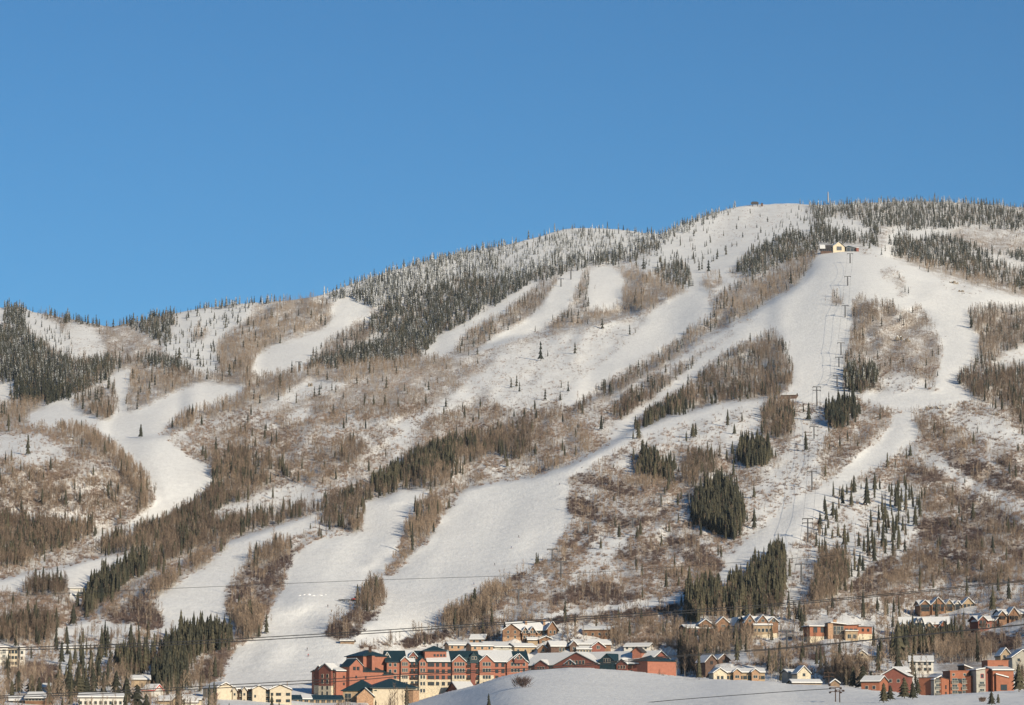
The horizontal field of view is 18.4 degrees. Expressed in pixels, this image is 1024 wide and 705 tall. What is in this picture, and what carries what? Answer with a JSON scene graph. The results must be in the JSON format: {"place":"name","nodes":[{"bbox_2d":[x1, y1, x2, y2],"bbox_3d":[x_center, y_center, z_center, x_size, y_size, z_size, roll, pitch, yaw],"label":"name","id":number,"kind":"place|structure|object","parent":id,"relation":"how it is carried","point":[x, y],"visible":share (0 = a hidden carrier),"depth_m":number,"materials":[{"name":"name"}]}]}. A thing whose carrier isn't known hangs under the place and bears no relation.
{"place":"outdoors","nodes":[
{"label":"outdoors","id":0,"kind":"place"},
{"bbox_2d":[0,201,1023,704],"bbox_3d":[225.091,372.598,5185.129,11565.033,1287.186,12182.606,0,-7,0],"label":"mountain","id":1,"kind":"structure","parent":0,"point":[472,539],"depth_m":2663.07,"materials":[{"name":"white snow"}]},
{"bbox_2d":[0,646,24,666],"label":"apartment block","id":2,"kind":"structure","parent":1,"relation":"on","point":[14,654],"depth_m":1606.73,"materials":[{"name":"white"}]},
{"bbox_2d":[7,696,24,702],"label":"house","id":3,"kind":"structure","parent":1,"relation":"on","point":[12,700],"depth_m":1287.37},
{"bbox_2d":[13,671,23,693],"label":"conifer tree","id":4,"kind":"object","parent":1,"relation":"on","point":[18,675],"visible":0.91,"depth_m":1374.31,"materials":[{"name":"green plant"}]},
{"bbox_2d":[24,674,34,691],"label":"conifer tree","id":5,"kind":"object","parent":1,"relation":"on","point":[28,688],"visible":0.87,"depth_m":1381.75,"materials":[{"name":"green plant"}]},
{"bbox_2d":[23,692,52,704],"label":"house","id":6,"kind":"structure","parent":1,"relation":"on","point":[36,700],"depth_m":1282.56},
{"bbox_2d":[34,677,42,691],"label":"conifer tree","id":7,"kind":"object","parent":1,"relation":"on","point":[38,687],"visible":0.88,"depth_m":1370.21,"materials":[{"name":"green plant"}]},
{"bbox_2d":[47,677,51,704],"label":"conifer tree","id":8,"kind":"object","parent":1,"relation":"on","point":[49,690],"visible":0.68,"depth_m":1284.68,"materials":[{"name":"green plant"}]},
{"bbox_2d":[54,624,58,649],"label":"conifer tree","id":9,"kind":"object","parent":1,"relation":"on","point":[56,639],"visible":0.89,"depth_m":1695.10,"materials":[{"name":"green plant"}]},
{"bbox_2d":[53,672,63,692],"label":"conifer tree","id":10,"kind":"object","parent":1,"relation":"on","point":[57,676],"visible":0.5,"depth_m":1380.04,"materials":[{"name":"green plant"}]},
{"bbox_2d":[58,641,64,663],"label":"conifer tree","id":11,"kind":"object","parent":1,"relation":"on","point":[61,654],"visible":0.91,"depth_m":1632.83,"materials":[{"name":"green plant"}]},
{"bbox_2d":[60,672,77,697],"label":"conifer tree","id":12,"kind":"object","parent":1,"relation":"on","point":[67,681],"visible":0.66,"depth_m":1347.18,"materials":[{"name":"green plant"}]},
{"bbox_2d":[67,650,73,678],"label":"conifer tree","id":13,"kind":"object","parent":1,"relation":"on","point":[69,667],"visible":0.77,"depth_m":1509.22,"materials":[{"name":"green plant"}]},
{"bbox_2d":[69,604,76,623],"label":"conifer tree","id":14,"kind":"object","parent":1,"relation":"on","point":[73,617],"visible":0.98,"depth_m":1818.89,"materials":[{"name":"green plant"}]},
{"bbox_2d":[69,586,83,591],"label":"building","id":15,"kind":"structure","parent":1,"relation":"on","point":[77,588],"depth_m":1991.12,"materials":[{"name":"white"}]},
{"bbox_2d":[63,644,93,649],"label":"snow shed","id":16,"kind":"structure","parent":1,"relation":"on","point":[70,646],"depth_m":1709.92,"materials":[{"name":"grey snow"}]},
{"bbox_2d":[74,674,85,693],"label":"conifer tree","id":17,"kind":"object","parent":1,"relation":"on","point":[80,684],"visible":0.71,"depth_m":1360.37,"materials":[{"name":"green plant"}]},
{"bbox_2d":[80,647,84,673],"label":"conifer tree","id":18,"kind":"object","parent":1,"relation":"on","point":[82,661],"visible":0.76,"depth_m":1548.01,"materials":[{"name":"green plant"}]},
{"bbox_2d":[83,677,90,691],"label":"conifer tree","id":19,"kind":"object","parent":1,"relation":"on","point":[87,687],"visible":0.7,"depth_m":1379.55,"materials":[{"name":"green plant"}]},
{"bbox_2d":[89,667,97,690],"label":"conifer tree","id":20,"kind":"object","parent":1,"relation":"on","point":[93,676],"visible":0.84,"depth_m":1398.65,"materials":[{"name":"green plant"}]},
{"bbox_2d":[96,659,102,686],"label":"conifer tree","id":21,"kind":"object","parent":1,"relation":"on","point":[99,670],"visible":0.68,"depth_m":1463.40,"materials":[{"name":"green plant"}]},
{"bbox_2d":[77,692,124,704],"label":"building","id":22,"kind":"structure","parent":1,"relation":"on","point":[118,698],"depth_m":1292.37,"materials":[{"name":"white"}]},
{"bbox_2d":[105,627,109,651],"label":"conifer tree","id":23,"kind":"object","parent":1,"relation":"on","point":[107,638],"visible":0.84,"depth_m":1701.65,"materials":[{"name":"green plant"}]},
{"bbox_2d":[106,661,109,688],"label":"conifer tree","id":24,"kind":"object","parent":1,"relation":"on","point":[107,676],"visible":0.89,"depth_m":1462.66,"materials":[{"name":"green plant"}]},
{"bbox_2d":[110,670,122,691],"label":"conifer tree","id":25,"kind":"object","parent":1,"relation":"on","point":[115,683],"visible":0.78,"depth_m":1413.91,"materials":[{"name":"green plant"}]},
{"bbox_2d":[120,677,132,702],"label":"conifer tree","id":26,"kind":"object","parent":1,"relation":"on","point":[127,683],"visible":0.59,"depth_m":1330.79,"materials":[{"name":"green plant"}]},
{"bbox_2d":[129,685,144,704],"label":"conifer tree","id":27,"kind":"object","parent":1,"relation":"on","point":[136,696],"visible":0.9,"depth_m":1315.17,"materials":[{"name":"green plant"}]},
{"bbox_2d":[129,675,151,687],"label":"house","id":28,"kind":"structure","parent":1,"relation":"on","point":[137,678],"depth_m":1492.42,"materials":[{"name":"beige"}]},
{"bbox_2d":[142,642,149,671],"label":"conifer tree","id":29,"kind":"object","parent":1,"relation":"on","point":[145,664],"visible":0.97,"depth_m":1600.43,"materials":[{"name":"green plant"}]},
{"bbox_2d":[142,684,163,696],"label":"house","id":30,"kind":"structure","parent":1,"relation":"on","point":[157,692],"depth_m":1433.93,"materials":[{"name":"white"}]},
{"bbox_2d":[154,695,175,704],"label":"house","id":31,"kind":"structure","parent":1,"relation":"on","point":[166,699],"depth_m":1372.21,"materials":[{"name":"beige"}]},
{"bbox_2d":[179,656,184,683],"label":"conifer tree","id":32,"kind":"object","parent":1,"relation":"on","point":[181,668],"visible":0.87,"depth_m":1512.50,"materials":[{"name":"green plant"}]},
{"bbox_2d":[185,696,198,704],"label":"house","id":33,"kind":"structure","parent":1,"relation":"on","point":[192,698],"depth_m":1384.53,"materials":[{"name":"white"}]},
{"bbox_2d":[210,624,215,650],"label":"conifer tree","id":34,"kind":"object","parent":1,"relation":"on","point":[212,635],"visible":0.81,"depth_m":1736.13,"materials":[{"name":"green plant"}]},
{"bbox_2d":[203,682,292,704],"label":"condominium","id":35,"kind":"structure","parent":1,"relation":"on","point":[280,693],"depth_m":1472.73,"materials":[{"name":"beige paint"}]},
{"bbox_2d":[339,639,355,643],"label":"ski hut","id":36,"kind":"object","parent":1,"relation":"on","point":[347,641],"visible":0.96,"depth_m":1755.98,"materials":[{"name":"brown wood"}]},
{"bbox_2d":[291,679,418,704],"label":"clubhouse","id":37,"kind":"structure","parent":1,"relation":"on","point":[361,691],"depth_m":1517.75,"materials":[{"name":"beige paint"}]},
{"bbox_2d":[443,642,466,650],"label":"chalet","id":38,"kind":"object","parent":1,"relation":"on","point":[452,646],"visible":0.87,"depth_m":1781.35,"materials":[{"name":"brown stone"}]},
{"bbox_2d":[8,549,910,595],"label":"cable","id":39,"kind":"object","parent":1,"relation":"on","point":[456,577],"visible":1,"depth_m":898.95,"materials":[{"name":"black metal"}]},
{"bbox_2d":[468,634,488,641],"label":"cabin","id":40,"kind":"object","parent":1,"relation":"on","point":[477,637],"visible":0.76,"depth_m":1788.07,"materials":[{"name":"brown stone"}]},
{"bbox_2d":[465,642,493,650],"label":"chalet","id":41,"kind":"object","parent":1,"relation":"on","point":[473,646],"visible":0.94,"depth_m":1743.65,"materials":[{"name":"brown stone"}]},
{"bbox_2d":[311,644,678,699],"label":"hotel","id":42,"kind":"structure","parent":1,"relation":"on","point":[370,662],"depth_m":1584.54,"materials":[{"name":"brick"}]},
{"bbox_2d":[481,641,512,649],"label":"chalet","id":43,"kind":"object","parent":1,"relation":"on","point":[500,645],"visible":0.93,"depth_m":1753.76,"materials":[{"name":"grey"}]},
{"bbox_2d":[0,625,1021,698],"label":"cable","id":44,"kind":"object","parent":1,"relation":"on","point":[497,671],"visible":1,"depth_m":465.61,"materials":[{"name":"black metal"}]},
{"bbox_2d":[0,196,1023,704],"bbox_3d":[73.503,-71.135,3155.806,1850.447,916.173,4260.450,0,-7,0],"label":"aspen tree woods","id":45,"kind":"object","parent":1,"relation":"on","point":[486,594],"visible":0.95,"depth_m":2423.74,"materials":[{"name":"brown plant"}]},
{"bbox_2d":[0,193,1023,704],"bbox_3d":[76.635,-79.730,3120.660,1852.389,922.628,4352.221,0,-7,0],"label":"conifer tree woods","id":46,"kind":"object","parent":1,"relation":"on","point":[714,491],"visible":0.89,"depth_m":3102.80,"materials":[{"name":"green plant"}]},
{"bbox_2d":[0,580,1023,647],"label":"cable","id":47,"kind":"object","parent":1,"relation":"on","point":[498,622],"visible":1,"depth_m":577.26,"materials":[{"name":"black metal"}]},
{"bbox_2d":[0,581,1023,650],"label":"cable","id":48,"kind":"object","parent":1,"relation":"on","point":[495,624],"visible":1,"depth_m":575.53,"materials":[{"name":"black metal"}]},
{"bbox_2d":[3,624,1023,695],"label":"cable","id":49,"kind":"object","parent":1,"relation":"on","point":[492,669],"visible":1,"depth_m":467.10,"materials":[{"name":"black metal"}]},
{"bbox_2d":[510,674,533,687],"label":"bare bush","id":50,"kind":"object","parent":1,"relation":"on","point":[523,681],"visible":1,"depth_m":1133.23,"materials":[{"name":"brown plant"}]},
{"bbox_2d":[508,643,537,653],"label":"chalet","id":51,"kind":"object","parent":1,"relation":"on","point":[529,647],"visible":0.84,"depth_m":1756.02,"materials":[{"name":"beige"}]},
{"bbox_2d":[501,620,558,644],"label":"log lodge","id":52,"kind":"structure","parent":1,"relation":"on","point":[528,632],"depth_m":1771.02,"materials":[{"name":"brown wood"}]},
{"bbox_2d":[537,644,547,652],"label":"chalet","id":53,"kind":"object","parent":1,"relation":"on","point":[542,648],"visible":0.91,"depth_m":1749.72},
{"bbox_2d":[546,641,567,652],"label":"chalet","id":54,"kind":"object","parent":1,"relation":"on","point":[556,646],"visible":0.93,"depth_m":1744.12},
{"bbox_2d":[568,639,611,651],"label":"chalet","id":55,"kind":"object","parent":1,"relation":"on","point":[590,645],"visible":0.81,"depth_m":1741.49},
{"bbox_2d":[582,626,614,638],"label":"log house","id":56,"kind":"structure","parent":1,"relation":"on","point":[593,631],"depth_m":1762.09,"materials":[{"name":"brown wood"}]},
{"bbox_2d":[623,643,654,650],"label":"chalet","id":57,"kind":"object","parent":1,"relation":"on","point":[632,646],"visible":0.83,"depth_m":1735.98,"materials":[{"name":"white"}]},
{"bbox_2d":[696,652,702,677],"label":"conifer tree","id":58,"kind":"object","parent":1,"relation":"on","point":[698,672],"visible":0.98,"depth_m":1377.11,"materials":[{"name":"green plant"}]},
{"bbox_2d":[678,616,729,635],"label":"townhouse row","id":59,"kind":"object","parent":1,"relation":"on","point":[720,621],"visible":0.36,"depth_m":1759.04,"materials":[{"name":"red"}]},
{"bbox_2d":[695,654,730,677],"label":"frame house","id":60,"kind":"structure","parent":1,"relation":"on","point":[708,663],"depth_m":1605.57,"materials":[{"name":"brown wood"}]},
{"bbox_2d":[729,617,739,633],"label":"chalet","id":61,"kind":"object","parent":1,"relation":"on","point":[733,620],"visible":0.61,"depth_m":1755.00,"materials":[{"name":"white"}]},
{"bbox_2d":[708,667,765,680],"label":"motel","id":62,"kind":"structure","parent":1,"relation":"on","point":[754,674],"depth_m":1469.51,"materials":[{"name":"stone"}]},
{"bbox_2d":[734,637,739,660],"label":"conifer tree","id":63,"kind":"object","parent":1,"relation":"on","point":[736,648],"visible":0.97,"depth_m":1600.43,"materials":[{"name":"green plant"}]},
{"bbox_2d":[739,581,745,605],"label":"conifer tree","id":64,"kind":"object","parent":1,"relation":"on","point":[741,591],"visible":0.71,"depth_m":1823.36,"materials":[{"name":"green plant"}]},
{"bbox_2d":[654,688,834,701],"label":"cable","id":65,"kind":"object","parent":1,"relation":"on","point":[743,694],"visible":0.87,"depth_m":992.29,"materials":[{"name":"grey metal"}]},
{"bbox_2d":[746,444,751,463],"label":"conifer tree","id":66,"kind":"object","parent":1,"relation":"on","point":[748,451],"visible":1,"depth_m":2493.08,"materials":[{"name":"green plant"}]},
{"bbox_2d":[751,508,756,528],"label":"conifer tree","id":67,"kind":"object","parent":1,"relation":"on","point":[754,520],"visible":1,"depth_m":2192.65,"materials":[{"name":"green plant"}]},
{"bbox_2d":[739,614,778,637],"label":"chalet","id":68,"kind":"object","parent":1,"relation":"on","point":[760,622],"visible":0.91,"depth_m":1741.85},
{"bbox_2d":[779,630,793,651],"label":"lift tower","id":69,"kind":"structure","parent":1,"relation":"on","point":[786,634],"depth_m":1642.63,"materials":[{"name":"metal"}]},
{"bbox_2d":[780,669,794,682],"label":"shed","id":70,"kind":"structure","parent":1,"relation":"on","point":[786,675],"depth_m":1484.00,"materials":[{"name":"grey"}]},
{"bbox_2d":[780,392,797,398],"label":"ski hut","id":71,"kind":"object","parent":1,"relation":"on","point":[793,395],"visible":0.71,"depth_m":2876.63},
{"bbox_2d":[791,665,811,678],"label":"house","id":72,"kind":"structure","parent":1,"relation":"on","point":[801,672],"depth_m":1468.04,"materials":[{"name":"stone"}]},
{"bbox_2d":[799,607,804,633],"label":"conifer tree","id":73,"kind":"object","parent":1,"relation":"on","point":[801,616],"visible":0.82,"depth_m":1741.89,"materials":[{"name":"green plant"}]},
{"bbox_2d":[786,679,822,684],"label":"roof","id":74,"kind":"structure","parent":1,"relation":"on","point":[807,681],"depth_m":1393.25,"materials":[{"name":"beige"}]},
{"bbox_2d":[802,518,812,542],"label":"lift tower","id":75,"kind":"structure","parent":1,"relation":"on","point":[807,522],"depth_m":2130.86,"materials":[{"name":"metal"}]},
{"bbox_2d":[828,679,840,686],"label":"shed","id":76,"kind":"structure","parent":1,"relation":"on","point":[835,682],"depth_m":1322.94,"materials":[{"name":"brown wood"}]},
{"bbox_2d":[801,620,872,642],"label":"modern lodge","id":77,"kind":"structure","parent":1,"relation":"on","point":[828,628],"depth_m":1710.32,"materials":[{"name":"orange"}]},
{"bbox_2d":[819,242,858,253],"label":"summit lodge","id":78,"kind":"structure","parent":1,"relation":"on","point":[835,247],"depth_m":4032.63,"materials":[{"name":"stone"}]},
{"bbox_2d":[837,342,844,354],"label":"lift tower","id":79,"kind":"structure","parent":1,"relation":"on","point":[840,347],"depth_m":3138.72,"materials":[{"name":"metal"}]},
{"bbox_2d":[783,262,846,621],"bbox_3d":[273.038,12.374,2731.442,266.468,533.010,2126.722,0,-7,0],"label":"haul rope","id":80,"kind":"object","parent":79,"relation":"attached to","point":[807,470],"visible":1,"depth_m":2258.15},
{"bbox_2d":[794,259,852,627],"bbox_3d":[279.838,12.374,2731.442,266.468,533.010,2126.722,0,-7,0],"label":"haul rope","id":81,"kind":"object","parent":79,"relation":"attached to","point":[816,470],"visible":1,"depth_m":2287.68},
{"bbox_2d":[849,667,856,685],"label":"conifer tree","id":82,"kind":"object","parent":1,"relation":"on","point":[852,679],"visible":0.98,"depth_m":1446.14,"materials":[{"name":"green plant"}]},
{"bbox_2d":[854,665,867,687],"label":"conifer tree","id":83,"kind":"object","parent":1,"relation":"on","point":[861,674],"visible":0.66,"depth_m":1440.64,"materials":[{"name":"green plant"}]},
{"bbox_2d":[861,592,865,619],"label":"conifer tree","id":84,"kind":"object","parent":1,"relation":"on","point":[863,610],"visible":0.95,"depth_m":1800.09,"materials":[{"name":"green plant"}]},
{"bbox_2d":[863,476,870,504],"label":"conifer tree","id":85,"kind":"object","parent":1,"relation":"on","point":[866,497],"visible":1,"depth_m":2293.77,"materials":[{"name":"green plant"}]},
{"bbox_2d":[860,675,889,691],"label":"house","id":86,"kind":"structure","parent":1,"relation":"on","point":[872,682],"depth_m":1323.78,"materials":[{"name":"orange"}]},
{"bbox_2d":[874,644,880,670],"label":"conifer tree","id":87,"kind":"object","parent":1,"relation":"on","point":[878,659],"visible":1,"depth_m":1468.70,"materials":[{"name":"green plant"}]},
{"bbox_2d":[879,683,887,702],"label":"conifer tree","id":88,"kind":"object","parent":1,"relation":"on","point":[883,695],"visible":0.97,"depth_m":971.17,"materials":[{"name":"green plant"}]},
{"bbox_2d":[880,524,886,547],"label":"conifer tree","id":89,"kind":"object","parent":1,"relation":"on","point":[883,537],"visible":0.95,"depth_m":2093.17,"materials":[{"name":"green plant"}]},
{"bbox_2d":[888,629,893,658],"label":"conifer tree","id":90,"kind":"object","parent":1,"relation":"on","point":[892,639],"visible":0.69,"depth_m":1581.50,"materials":[{"name":"green plant"}]},
{"bbox_2d":[881,667,912,692],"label":"house","id":91,"kind":"structure","parent":1,"relation":"on","point":[894,676],"depth_m":1382.92,"materials":[{"name":"red"}]},
{"bbox_2d":[893,638,902,666],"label":"conifer tree","id":92,"kind":"object","parent":1,"relation":"on","point":[897,661],"visible":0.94,"depth_m":1510.77,"materials":[{"name":"green plant"}]},
{"bbox_2d":[891,620,906,660],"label":"conifer tree","id":93,"kind":"object","parent":1,"relation":"on","point":[898,633],"visible":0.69,"depth_m":1562.21,"materials":[{"name":"green plant"}]},
{"bbox_2d":[897,678,909,698],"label":"conifer tree","id":94,"kind":"object","parent":1,"relation":"on","point":[904,690],"visible":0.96,"depth_m":1041.70,"materials":[{"name":"green plant"}]},
{"bbox_2d":[902,626,910,658],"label":"conifer tree","id":95,"kind":"object","parent":1,"relation":"on","point":[905,640],"visible":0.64,"depth_m":1594.12,"materials":[{"name":"green plant"}]},
{"bbox_2d":[908,681,917,698],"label":"conifer tree","id":96,"kind":"object","parent":1,"relation":"on","point":[912,694],"visible":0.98,"depth_m":1023.59,"materials":[{"name":"green plant"}]},
{"bbox_2d":[907,655,934,673],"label":"house","id":97,"kind":"structure","parent":1,"relation":"on","point":[930,660],"depth_m":1468.60,"materials":[{"name":"white"}]},
{"bbox_2d":[898,617,949,631],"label":"chalet","id":98,"kind":"object","parent":1,"relation":"on","point":[931,621],"visible":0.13,"depth_m":1744.65,"materials":[{"name":"white"}]},
{"bbox_2d":[914,596,975,616],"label":"chalet","id":99,"kind":"object","parent":1,"relation":"on","point":[927,607],"visible":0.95,"depth_m":1843.75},
{"bbox_2d":[918,660,1014,694],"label":"condominium","id":100,"kind":"structure","parent":1,"relation":"on","point":[992,675],"depth_m":1322.79,"materials":[{"name":"red"}]},
{"bbox_2d":[967,615,1002,631],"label":"house","id":101,"kind":"structure","parent":1,"relation":"on","point":[975,622],"depth_m":1743.59,"materials":[{"name":"red wood"}]},
{"bbox_2d":[989,585,996,609],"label":"conifer tree","id":102,"kind":"object","parent":1,"relation":"on","point":[992,604],"visible":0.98,"depth_m":1804.43,"materials":[{"name":"green plant"}]},
{"bbox_2d":[994,647,1010,659],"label":"house","id":103,"kind":"structure","parent":1,"relation":"on","point":[1002,653],"depth_m":1444.16,"materials":[{"name":"beige"}]},
{"bbox_2d":[992,606,1023,624],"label":"house","id":104,"kind":"structure","parent":1,"relation":"on","point":[1006,616],"depth_m":1744.41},
{"bbox_2d":[1005,649,1023,671],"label":"house","id":105,"kind":"structure","parent":1,"relation":"on","point":[1014,657],"depth_m":1433.73,"materials":[{"name":"grey"}]},
{"bbox_2d":[1012,664,1023,691],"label":"conifer tree","id":106,"kind":"object","parent":1,"relation":"on","point":[1018,678],"visible":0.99,"depth_m":1146.64,"materials":[{"name":"green plant"}]},
{"bbox_2d":[0,0,1023,326],"label":"sky","id":107,"kind":"structure","parent":0,"point":[184,155],"materials":[{"name":"blue"}]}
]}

